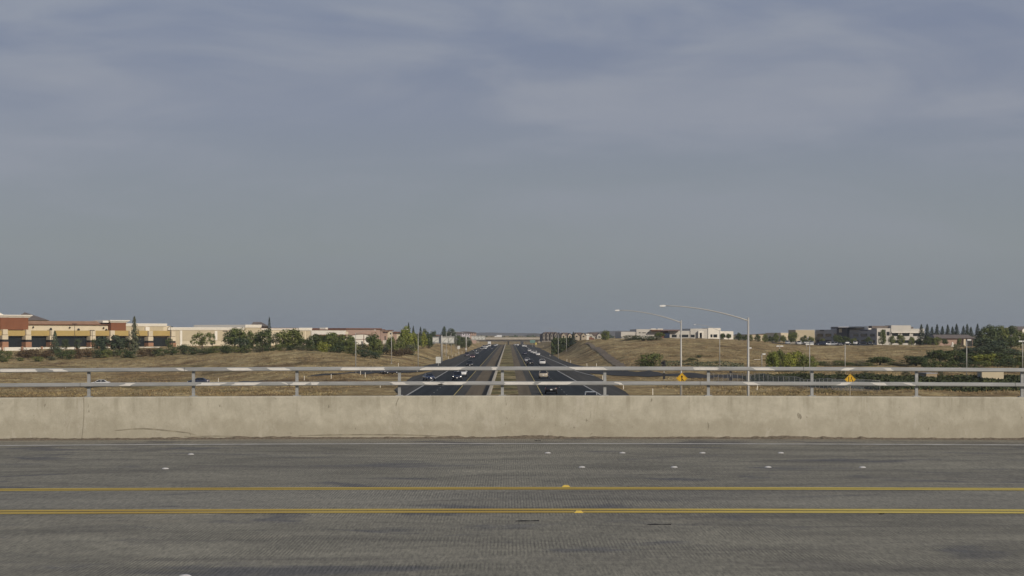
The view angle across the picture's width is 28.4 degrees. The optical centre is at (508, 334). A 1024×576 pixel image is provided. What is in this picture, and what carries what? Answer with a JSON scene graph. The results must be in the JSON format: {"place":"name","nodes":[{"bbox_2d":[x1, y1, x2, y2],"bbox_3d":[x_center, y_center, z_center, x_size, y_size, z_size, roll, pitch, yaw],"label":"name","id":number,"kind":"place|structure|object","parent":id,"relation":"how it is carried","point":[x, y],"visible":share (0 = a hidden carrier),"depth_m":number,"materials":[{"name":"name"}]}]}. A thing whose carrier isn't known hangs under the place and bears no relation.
{"place":"outdoors","nodes":[
{"label":"outdoors","id":0,"kind":"place"},
{"bbox_2d":[0,439,1023,575],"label":"overpass road","id":1,"kind":"structure","parent":0,"point":[548,544],"depth_m":23.46,"materials":[{"name":"grey asphalt"}]},
{"bbox_2d":[0,443,991,445],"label":"white edge line","id":2,"kind":"object","parent":1,"relation":"on","point":[516,443],"visible":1,"depth_m":37.09,"materials":[{"name":"paint"}]},
{"bbox_2d":[0,487,1023,513],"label":"yellow centre lines","id":3,"kind":"object","parent":1,"relation":"on","point":[416,488],"visible":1,"depth_m":23.12,"materials":[{"name":"paint"}]},
{"bbox_2d":[0,435,1023,440],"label":"loose grit","id":4,"kind":"object","parent":1,"relation":"on","point":[470,437],"visible":1,"depth_m":38.94,"materials":[{"name":"gravel"}]},
{"bbox_2d":[0,336,1023,396],"bbox_3d":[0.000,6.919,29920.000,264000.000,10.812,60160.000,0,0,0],"label":"ground","id":5,"kind":"structure","parent":0,"point":[575,353],"depth_m":558.55,"materials":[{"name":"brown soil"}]},
{"bbox_2d":[14,348,31,357],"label":"shrub","id":6,"kind":"object","parent":5,"relation":"on","point":[22,354],"visible":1,"depth_m":677.67,"materials":[{"name":"green plant"}]},
{"bbox_2d":[48,330,60,352],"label":"conifer tree","id":7,"kind":"object","parent":5,"relation":"on","point":[54,346],"visible":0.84,"depth_m":711.41,"materials":[{"name":"green plant"}]},
{"bbox_2d":[58,349,76,358],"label":"shrub","id":8,"kind":"object","parent":5,"relation":"on","point":[71,352],"visible":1,"depth_m":661.12,"materials":[{"name":"green plant"}]},
{"bbox_2d":[0,346,158,350],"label":"boundary wall","id":9,"kind":"structure","parent":5,"relation":"on","point":[13,348],"depth_m":735.53,"materials":[{"name":"concrete"}]},
{"bbox_2d":[93,336,110,350],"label":"broadleaf tree","id":10,"kind":"object","parent":5,"relation":"on","point":[103,341],"visible":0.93,"depth_m":704.96,"materials":[{"name":"green plant"}]},
{"bbox_2d":[109,335,128,350],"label":"broadleaf tree","id":11,"kind":"object","parent":5,"relation":"on","point":[117,344],"visible":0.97,"depth_m":704.77,"materials":[{"name":"green plant"}]},
{"bbox_2d":[127,316,142,351],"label":"conifer tree","id":12,"kind":"object","parent":5,"relation":"on","point":[134,344],"visible":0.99,"depth_m":703.48,"materials":[{"name":"green plant"}]},
{"bbox_2d":[0,312,317,346],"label":"shopping center","id":13,"kind":"structure","parent":5,"relation":"on","point":[24,329],"depth_m":786.37,"materials":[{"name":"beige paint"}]},
{"bbox_2d":[8,336,21,346],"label":"window","id":14,"kind":"structure","parent":13,"relation":"in","point":[14,341],"depth_m":754.96,"materials":[{"name":"black glass"}]},
{"bbox_2d":[31,336,45,346],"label":"window","id":15,"kind":"structure","parent":13,"relation":"in","point":[37,341],"depth_m":762.93,"materials":[{"name":"black glass"}]},
{"bbox_2d":[56,337,86,346],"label":"window","id":16,"kind":"structure","parent":13,"relation":"in","point":[71,339],"depth_m":774.94,"materials":[{"name":"black glass"}]},
{"bbox_2d":[153,338,166,345],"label":"window","id":17,"kind":"structure","parent":13,"relation":"in","point":[157,341],"depth_m":807.39,"materials":[{"name":"black glass"}]},
{"bbox_2d":[164,345,179,354],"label":"shrub","id":18,"kind":"object","parent":5,"relation":"on","point":[174,349],"visible":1,"depth_m":666.64,"materials":[{"name":"green plant"}]},
{"bbox_2d":[177,344,190,353],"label":"shrub","id":19,"kind":"object","parent":5,"relation":"on","point":[183,350],"visible":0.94,"depth_m":669.59,"materials":[{"name":"green plant"}]},
{"bbox_2d":[190,331,213,350],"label":"young tree","id":20,"kind":"object","parent":5,"relation":"on","point":[202,341],"visible":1,"depth_m":689.17,"materials":[{"name":"green plant"}]},
{"bbox_2d":[219,344,233,353],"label":"shrub","id":21,"kind":"object","parent":5,"relation":"on","point":[226,349],"visible":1,"depth_m":639.42,"materials":[{"name":"green plant"}]},
{"bbox_2d":[221,327,251,347],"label":"broadleaf tree","id":22,"kind":"object","parent":5,"relation":"on","point":[233,335],"visible":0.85,"depth_m":688.08,"materials":[{"name":"green plant"}]},
{"bbox_2d":[233,338,249,347],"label":"broadleaf tree","id":23,"kind":"object","parent":5,"relation":"on","point":[240,342],"visible":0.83,"depth_m":678.95,"materials":[{"name":"green plant"}]},
{"bbox_2d":[246,330,258,347],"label":"broadleaf tree","id":24,"kind":"object","parent":5,"relation":"on","point":[252,340],"visible":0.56,"depth_m":698.98,"materials":[{"name":"green plant"}]},
{"bbox_2d":[254,328,273,347],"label":"broadleaf tree","id":25,"kind":"object","parent":5,"relation":"on","point":[264,334],"visible":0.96,"depth_m":689.07,"materials":[{"name":"green plant"}]},
{"bbox_2d":[274,329,302,347],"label":"broadleaf tree","id":26,"kind":"object","parent":5,"relation":"on","point":[282,337],"visible":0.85,"depth_m":688.28,"materials":[{"name":"green plant"}]},
{"bbox_2d":[282,328,303,348],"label":"broadleaf tree","id":27,"kind":"object","parent":5,"relation":"on","point":[298,337],"visible":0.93,"depth_m":689.20,"materials":[{"name":"green plant"}]},
{"bbox_2d":[306,334,323,346],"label":"broadleaf tree","id":28,"kind":"object","parent":5,"relation":"on","point":[314,339],"visible":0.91,"depth_m":638.75,"materials":[{"name":"green plant"}]},
{"bbox_2d":[317,342,331,351],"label":"shrub","id":29,"kind":"object","parent":5,"relation":"on","point":[324,345],"visible":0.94,"depth_m":609.37,"materials":[{"name":"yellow plant"}]},
{"bbox_2d":[311,328,346,343],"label":"shop building","id":30,"kind":"structure","parent":5,"relation":"on","point":[322,331],"depth_m":892.88,"materials":[{"name":"white metal"}]},
{"bbox_2d":[323,332,339,349],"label":"broadleaf tree","id":31,"kind":"object","parent":5,"relation":"on","point":[330,336],"visible":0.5,"depth_m":638.32,"materials":[{"name":"green plant"}]},
{"bbox_2d":[327,342,347,352],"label":"shrub","id":32,"kind":"object","parent":5,"relation":"on","point":[334,350],"visible":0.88,"depth_m":604.65,"materials":[{"name":"green plant"}]},
{"bbox_2d":[328,334,348,348],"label":"broadleaf tree","id":33,"kind":"object","parent":5,"relation":"on","point":[341,338],"visible":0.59,"depth_m":631.02,"materials":[{"name":"green plant"}]},
{"bbox_2d":[239,359,449,381],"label":"exit ramp","id":34,"kind":"structure","parent":5,"relation":"on","point":[430,365],"depth_m":475.48,"materials":[{"name":"black asphalt"}]},
{"bbox_2d":[318,328,381,344],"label":"arched shop","id":35,"kind":"structure","parent":5,"relation":"on","point":[361,336],"depth_m":921.26,"materials":[{"name":"paint"}]},
{"bbox_2d":[343,335,358,350],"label":"broadleaf tree","id":36,"kind":"object","parent":5,"relation":"on","point":[351,339],"visible":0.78,"depth_m":624.31,"materials":[{"name":"green plant"}]},
{"bbox_2d":[343,345,360,353],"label":"shrub","id":37,"kind":"object","parent":5,"relation":"on","point":[347,348],"visible":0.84,"depth_m":594.66,"materials":[{"name":"green plant"}]},
{"bbox_2d":[354,349,374,356],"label":"shrub","id":38,"kind":"object","parent":5,"relation":"on","point":[364,354],"visible":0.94,"depth_m":588.77,"materials":[{"name":"green plant"}]},
{"bbox_2d":[362,332,381,350],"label":"broadleaf tree","id":39,"kind":"object","parent":5,"relation":"on","point":[370,338],"visible":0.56,"depth_m":639.40,"materials":[{"name":"green plant"}]},
{"bbox_2d":[369,339,383,354],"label":"broadleaf tree","id":40,"kind":"object","parent":5,"relation":"on","point":[374,345],"visible":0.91,"depth_m":629.21,"materials":[{"name":"green plant"}]},
{"bbox_2d":[380,329,399,343],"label":"stepped shop","id":41,"kind":"structure","parent":5,"relation":"on","point":[384,334],"depth_m":946.93,"materials":[{"name":"paint"}]},
{"bbox_2d":[385,336,397,351],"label":"broadleaf tree","id":42,"kind":"object","parent":5,"relation":"on","point":[388,344],"visible":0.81,"depth_m":689.21,"materials":[{"name":"green plant"}]},
{"bbox_2d":[396,336,405,350],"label":"broadleaf tree","id":43,"kind":"object","parent":5,"relation":"on","point":[400,344],"visible":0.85,"depth_m":718.99,"materials":[{"name":"green plant"}]},
{"bbox_2d":[398,326,413,349],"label":"broadleaf tree","id":44,"kind":"object","parent":5,"relation":"on","point":[405,334],"visible":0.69,"depth_m":728.90,"materials":[{"name":"green plant"}]},
{"bbox_2d":[432,336,454,361],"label":"overhead sign","id":45,"kind":"object","parent":5,"relation":"on","point":[441,340],"visible":0.93,"depth_m":693.40,"materials":[{"name":"metal"}]},
{"bbox_2d":[465,335,484,351],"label":"overhead sign","id":46,"kind":"object","parent":5,"relation":"on","point":[477,338],"visible":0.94,"depth_m":1071.32,"materials":[{"name":"metal"}]},
{"bbox_2d":[466,344,530,394],"bbox_3d":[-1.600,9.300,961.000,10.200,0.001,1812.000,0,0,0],"label":"dirt shoulder","id":47,"kind":"object","parent":5,"relation":"on","point":[488,376],"visible":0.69,"depth_m":437.31},
{"bbox_2d":[487,344,505,394],"bbox_3d":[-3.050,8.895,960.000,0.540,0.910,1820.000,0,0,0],"label":"median barrier","id":48,"kind":"object","parent":47,"relation":"on","point":[491,386],"visible":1,"depth_m":417.32,"materials":[{"name":"concrete"}]},
{"bbox_2d":[407,344,598,395],"bbox_3d":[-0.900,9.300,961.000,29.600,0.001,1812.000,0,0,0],"label":"freeway","id":49,"kind":"structure","parent":5,"relation":"on","point":[480,358],"depth_m":417.92,"materials":[{"name":"black asphalt"}]},
{"bbox_2d":[405,347,600,395],"bbox_3d":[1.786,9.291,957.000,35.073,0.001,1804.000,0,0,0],"label":"white lane lines","id":50,"kind":"object","parent":49,"relation":"on","point":[538,365],"visible":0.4,"depth_m":422.25,"materials":[{"name":"paint"}]},
{"bbox_2d":[544,385,557,393],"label":"off road car","id":51,"kind":"object","parent":49,"relation":"on","point":[550,388],"visible":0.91,"depth_m":314.67,"materials":[{"name":"black paint"}]},
{"bbox_2d":[491,344,517,394],"bbox_3d":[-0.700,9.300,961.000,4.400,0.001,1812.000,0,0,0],"label":"median","id":52,"kind":"object","parent":5,"relation":"on","point":[507,359],"visible":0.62,"depth_m":447.70,"materials":[{"name":"beige concrete"}]},
{"bbox_2d":[476,337,539,344],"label":"overpass","id":53,"kind":"object","parent":5,"relation":"on","point":[508,339],"visible":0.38,"depth_m":1750.30,"materials":[{"name":"concrete"}]},
{"bbox_2d":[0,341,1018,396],"bbox_3d":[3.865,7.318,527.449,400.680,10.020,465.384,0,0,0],"label":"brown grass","id":54,"kind":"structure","parent":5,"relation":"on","point":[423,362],"depth_m":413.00,"materials":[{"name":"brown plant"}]},
{"bbox_2d":[395,344,628,395],"bbox_3d":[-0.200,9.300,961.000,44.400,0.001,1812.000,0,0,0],"label":"freeway shoulder","id":55,"kind":"object","parent":5,"relation":"on","point":[574,375],"visible":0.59,"depth_m":458.60},
{"bbox_2d":[422,373,434,380],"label":"sedan car","id":56,"kind":"object","parent":55,"relation":"on","point":[427,376],"visible":1,"depth_m":407.49,"materials":[{"name":"blue paint"}]},
{"bbox_2d":[540,332,559,341],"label":"row house","id":57,"kind":"structure","parent":5,"relation":"on","point":[547,336],"depth_m":1300.19,"materials":[{"name":"grey"}]},
{"bbox_2d":[551,337,572,354],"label":"hedge","id":58,"kind":"object","parent":5,"relation":"on","point":[558,344],"visible":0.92,"depth_m":931.27,"materials":[{"name":"green plant"}]},
{"bbox_2d":[572,332,586,340],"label":"house","id":59,"kind":"structure","parent":5,"relation":"on","point":[580,336],"depth_m":1249.43,"materials":[{"name":"beige"}]},
{"bbox_2d":[585,342,626,366],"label":"dirt track","id":60,"kind":"structure","parent":5,"relation":"on","point":[613,361],"depth_m":633.36,"materials":[{"name":"beige soil"}]},
{"bbox_2d":[615,310,681,394],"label":"street lamp","id":61,"kind":"object","parent":5,"relation":"on","point":[680,322],"visible":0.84,"depth_m":189.95,"materials":[{"name":"white metal"}]},
{"bbox_2d":[635,352,663,366],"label":"shrub","id":62,"kind":"object","parent":5,"relation":"on","point":[653,357],"visible":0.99,"depth_m":486.96,"materials":[{"name":"green plant"}]},
{"bbox_2d":[615,328,732,338],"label":"white office","id":63,"kind":"structure","parent":5,"relation":"on","point":[709,333],"depth_m":907.73,"materials":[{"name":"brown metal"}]},
{"bbox_2d":[659,360,743,366],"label":"weeds","id":64,"kind":"object","parent":5,"relation":"on","point":[702,363],"visible":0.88,"depth_m":492.90,"materials":[{"name":"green plant"}]},
{"bbox_2d":[659,305,749,395],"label":"street lamp","id":65,"kind":"object","parent":5,"relation":"on","point":[748,387],"visible":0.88,"depth_m":141.96,"materials":[{"name":"white metal"}]},
{"bbox_2d":[564,361,875,377],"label":"entrance ramp","id":66,"kind":"structure","parent":5,"relation":"on","point":[648,374],"depth_m":452.35,"materials":[{"name":"black asphalt"}]},
{"bbox_2d":[764,351,781,366],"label":"broadleaf tree","id":67,"kind":"object","parent":5,"relation":"on","point":[772,360],"visible":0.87,"depth_m":449.46,"materials":[{"name":"green plant"}]},
{"bbox_2d":[766,333,787,341],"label":"warehouse","id":68,"kind":"structure","parent":5,"relation":"on","point":[778,334],"depth_m":1004.47,"materials":[{"name":"beige paint"}]},
{"bbox_2d":[781,352,795,371],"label":"broadleaf tree","id":69,"kind":"object","parent":5,"relation":"on","point":[787,361],"visible":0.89,"depth_m":449.38,"materials":[{"name":"green plant"}]},
{"bbox_2d":[788,332,798,341],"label":"broadleaf tree","id":70,"kind":"object","parent":5,"relation":"on","point":[793,336],"visible":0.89,"depth_m":884.40,"materials":[{"name":"green plant"}]},
{"bbox_2d":[712,373,879,388],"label":"chain link fence","id":71,"kind":"object","parent":5,"relation":"on","point":[783,378],"visible":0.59,"depth_m":347.48,"materials":[{"name":"grey metal"}]},
{"bbox_2d":[791,350,805,366],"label":"broadleaf tree","id":72,"kind":"object","parent":5,"relation":"on","point":[796,355],"visible":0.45,"depth_m":461.27,"materials":[{"name":"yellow plant"}]},
{"bbox_2d":[788,330,814,343],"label":"warehouse","id":73,"kind":"structure","parent":5,"relation":"on","point":[807,333],"depth_m":950.62,"materials":[{"name":"beige paint"}]},
{"bbox_2d":[797,353,813,372],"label":"broadleaf tree","id":74,"kind":"object","parent":5,"relation":"on","point":[804,360],"visible":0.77,"depth_m":449.36,"materials":[{"name":"green plant"}]},
{"bbox_2d":[815,326,876,344],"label":"grey office","id":75,"kind":"structure","parent":5,"relation":"on","point":[860,333],"depth_m":924.01,"materials":[{"name":"black metal"}]},
{"bbox_2d":[741,372,1019,391],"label":"ivy ground cover","id":76,"kind":"object","parent":5,"relation":"on","point":[871,377],"visible":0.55,"depth_m":367.72,"materials":[{"name":"green plant"}]},
{"bbox_2d":[866,356,894,364],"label":"broadleaf tree","id":77,"kind":"object","parent":5,"relation":"on","point":[879,360],"visible":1,"depth_m":508.55,"materials":[{"name":"green plant"}]},
{"bbox_2d":[878,329,886,344],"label":"broadleaf tree","id":78,"kind":"object","parent":5,"relation":"on","point":[882,339],"visible":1,"depth_m":859.46,"materials":[{"name":"green plant"}]},
{"bbox_2d":[868,325,924,344],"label":"cream office","id":79,"kind":"structure","parent":5,"relation":"on","point":[907,331],"depth_m":902.51,"materials":[{"name":"beige concrete"}]},
{"bbox_2d":[900,355,928,365],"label":"broadleaf tree","id":80,"kind":"object","parent":5,"relation":"on","point":[916,360],"visible":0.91,"depth_m":499.01,"materials":[{"name":"green plant"}]},
{"bbox_2d":[915,324,925,344],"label":"conifer tree","id":81,"kind":"object","parent":5,"relation":"on","point":[921,336],"visible":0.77,"depth_m":879.53,"materials":[{"name":"green plant"}]},
{"bbox_2d":[921,358,938,367],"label":"shrub","id":82,"kind":"object","parent":5,"relation":"on","point":[924,364],"visible":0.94,"depth_m":469.45,"materials":[{"name":"green plant"}]},
{"bbox_2d":[924,349,950,361],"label":"broadleaf tree","id":83,"kind":"object","parent":5,"relation":"on","point":[933,354],"visible":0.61,"depth_m":519.07,"materials":[{"name":"green plant"}]},
{"bbox_2d":[923,335,973,345],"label":"brown house","id":84,"kind":"structure","parent":5,"relation":"on","point":[952,338],"depth_m":837.25,"materials":[{"name":"paint"}]},
{"bbox_2d":[936,350,964,364],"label":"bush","id":85,"kind":"object","parent":5,"relation":"on","point":[952,354],"visible":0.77,"depth_m":508.90,"materials":[{"name":"green plant"}]},
{"bbox_2d":[953,358,971,367],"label":"shrub","id":86,"kind":"object","parent":5,"relation":"on","point":[961,364],"visible":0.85,"depth_m":469.65,"materials":[{"name":"green plant"}]},
{"bbox_2d":[956,352,982,361],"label":"broadleaf tree","id":87,"kind":"object","parent":5,"relation":"on","point":[963,355],"visible":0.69,"depth_m":504.33,"materials":[{"name":"green plant"}]},
{"bbox_2d":[976,326,991,344],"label":"broadleaf tree","id":88,"kind":"object","parent":5,"relation":"on","point":[984,330],"visible":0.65,"depth_m":788.40,"materials":[{"name":"green plant"}]},
{"bbox_2d":[971,353,998,363],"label":"broadleaf tree","id":89,"kind":"object","parent":5,"relation":"on","point":[983,357],"visible":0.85,"depth_m":498.72,"materials":[{"name":"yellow plant"}]},
{"bbox_2d":[968,338,1001,347],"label":"broadleaf tree","id":90,"kind":"object","parent":5,"relation":"on","point":[981,341],"visible":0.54,"depth_m":638.91,"materials":[{"name":"green plant"}]},
{"bbox_2d":[973,345,1007,354],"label":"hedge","id":91,"kind":"object","parent":5,"relation":"on","point":[989,350],"visible":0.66,"depth_m":559.44,"materials":[{"name":"green plant"}]},
{"bbox_2d":[977,372,1003,378],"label":"utility hut","id":92,"kind":"object","parent":5,"relation":"on","point":[996,375],"visible":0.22,"depth_m":371.46,"materials":[{"name":"beige paint"}]},
{"bbox_2d":[985,325,1002,344],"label":"broadleaf tree","id":93,"kind":"object","parent":5,"relation":"on","point":[994,333],"visible":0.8,"depth_m":788.41,"materials":[{"name":"green plant"}]},
{"bbox_2d":[982,340,1010,349],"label":"broadleaf tree","id":94,"kind":"object","parent":5,"relation":"on","point":[998,343],"visible":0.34,"depth_m":618.18,"materials":[{"name":"green plant"}]},
{"bbox_2d":[986,352,1013,364],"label":"broadleaf tree","id":95,"kind":"object","parent":5,"relation":"on","point":[1001,357],"visible":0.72,"depth_m":499.33,"materials":[{"name":"green plant"}]},
{"bbox_2d":[996,325,1009,339],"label":"broadleaf tree","id":96,"kind":"object","parent":5,"relation":"on","point":[1004,330],"visible":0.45,"depth_m":798.50,"materials":[{"name":"green plant"}]},
{"bbox_2d":[1002,358,1017,367],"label":"shrub","id":97,"kind":"object","parent":5,"relation":"on","point":[1010,360],"visible":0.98,"depth_m":469.60,"materials":[{"name":"green plant"}]},
{"bbox_2d":[1000,348,1021,354],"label":"broadleaf tree","id":98,"kind":"object","parent":5,"relation":"on","point":[1013,351],"visible":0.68,"depth_m":588.15,"materials":[{"name":"green plant"}]},
{"bbox_2d":[1002,337,1021,348],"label":"broadleaf tree","id":99,"kind":"object","parent":5,"relation":"on","point":[1011,341],"visible":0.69,"depth_m":739.03,"materials":[{"name":"green plant"}]},
{"bbox_2d":[1006,325,1019,347],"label":"broadleaf tree","id":100,"kind":"object","parent":5,"relation":"on","point":[1012,330],"visible":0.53,"depth_m":798.58,"materials":[{"name":"green plant"}]},
{"bbox_2d":[1012,330,1023,348],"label":"broadleaf tree","id":101,"kind":"object","parent":5,"relation":"on","point":[1018,334],"visible":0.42,"depth_m":779.84,"materials":[{"name":"green plant"}]},
{"bbox_2d":[0,0,1023,334],"label":"sky","id":102,"kind":"structure","parent":0,"point":[478,166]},
{"bbox_2d":[631,335,654,340],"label":"shrub","id":103,"kind":"object","parent":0,"point":[646,337],"visible":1,"depth_m":795.05,"materials":[{"name":"green plant"}]},
{"bbox_2d":[436,331,974,336],"bbox_3d":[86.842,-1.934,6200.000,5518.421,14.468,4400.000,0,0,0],"label":"hills","id":104,"kind":"structure","parent":0,"point":[612,333],"depth_m":6742.39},
{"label":"overpass bridge","id":105,"kind":"object","parent":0,"visible":0},
{"bbox_2d":[0,395,1023,438],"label":"concrete parapet","id":106,"kind":"structure","parent":105,"relation":"on","point":[520,415],"depth_m":39.00,"materials":[{"name":"beige concrete"}]},
{"bbox_2d":[0,367,1023,396],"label":"bridge railing","id":107,"kind":"object","parent":106,"relation":"on","point":[502,383],"visible":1,"depth_m":39.08,"materials":[{"name":"metal"}]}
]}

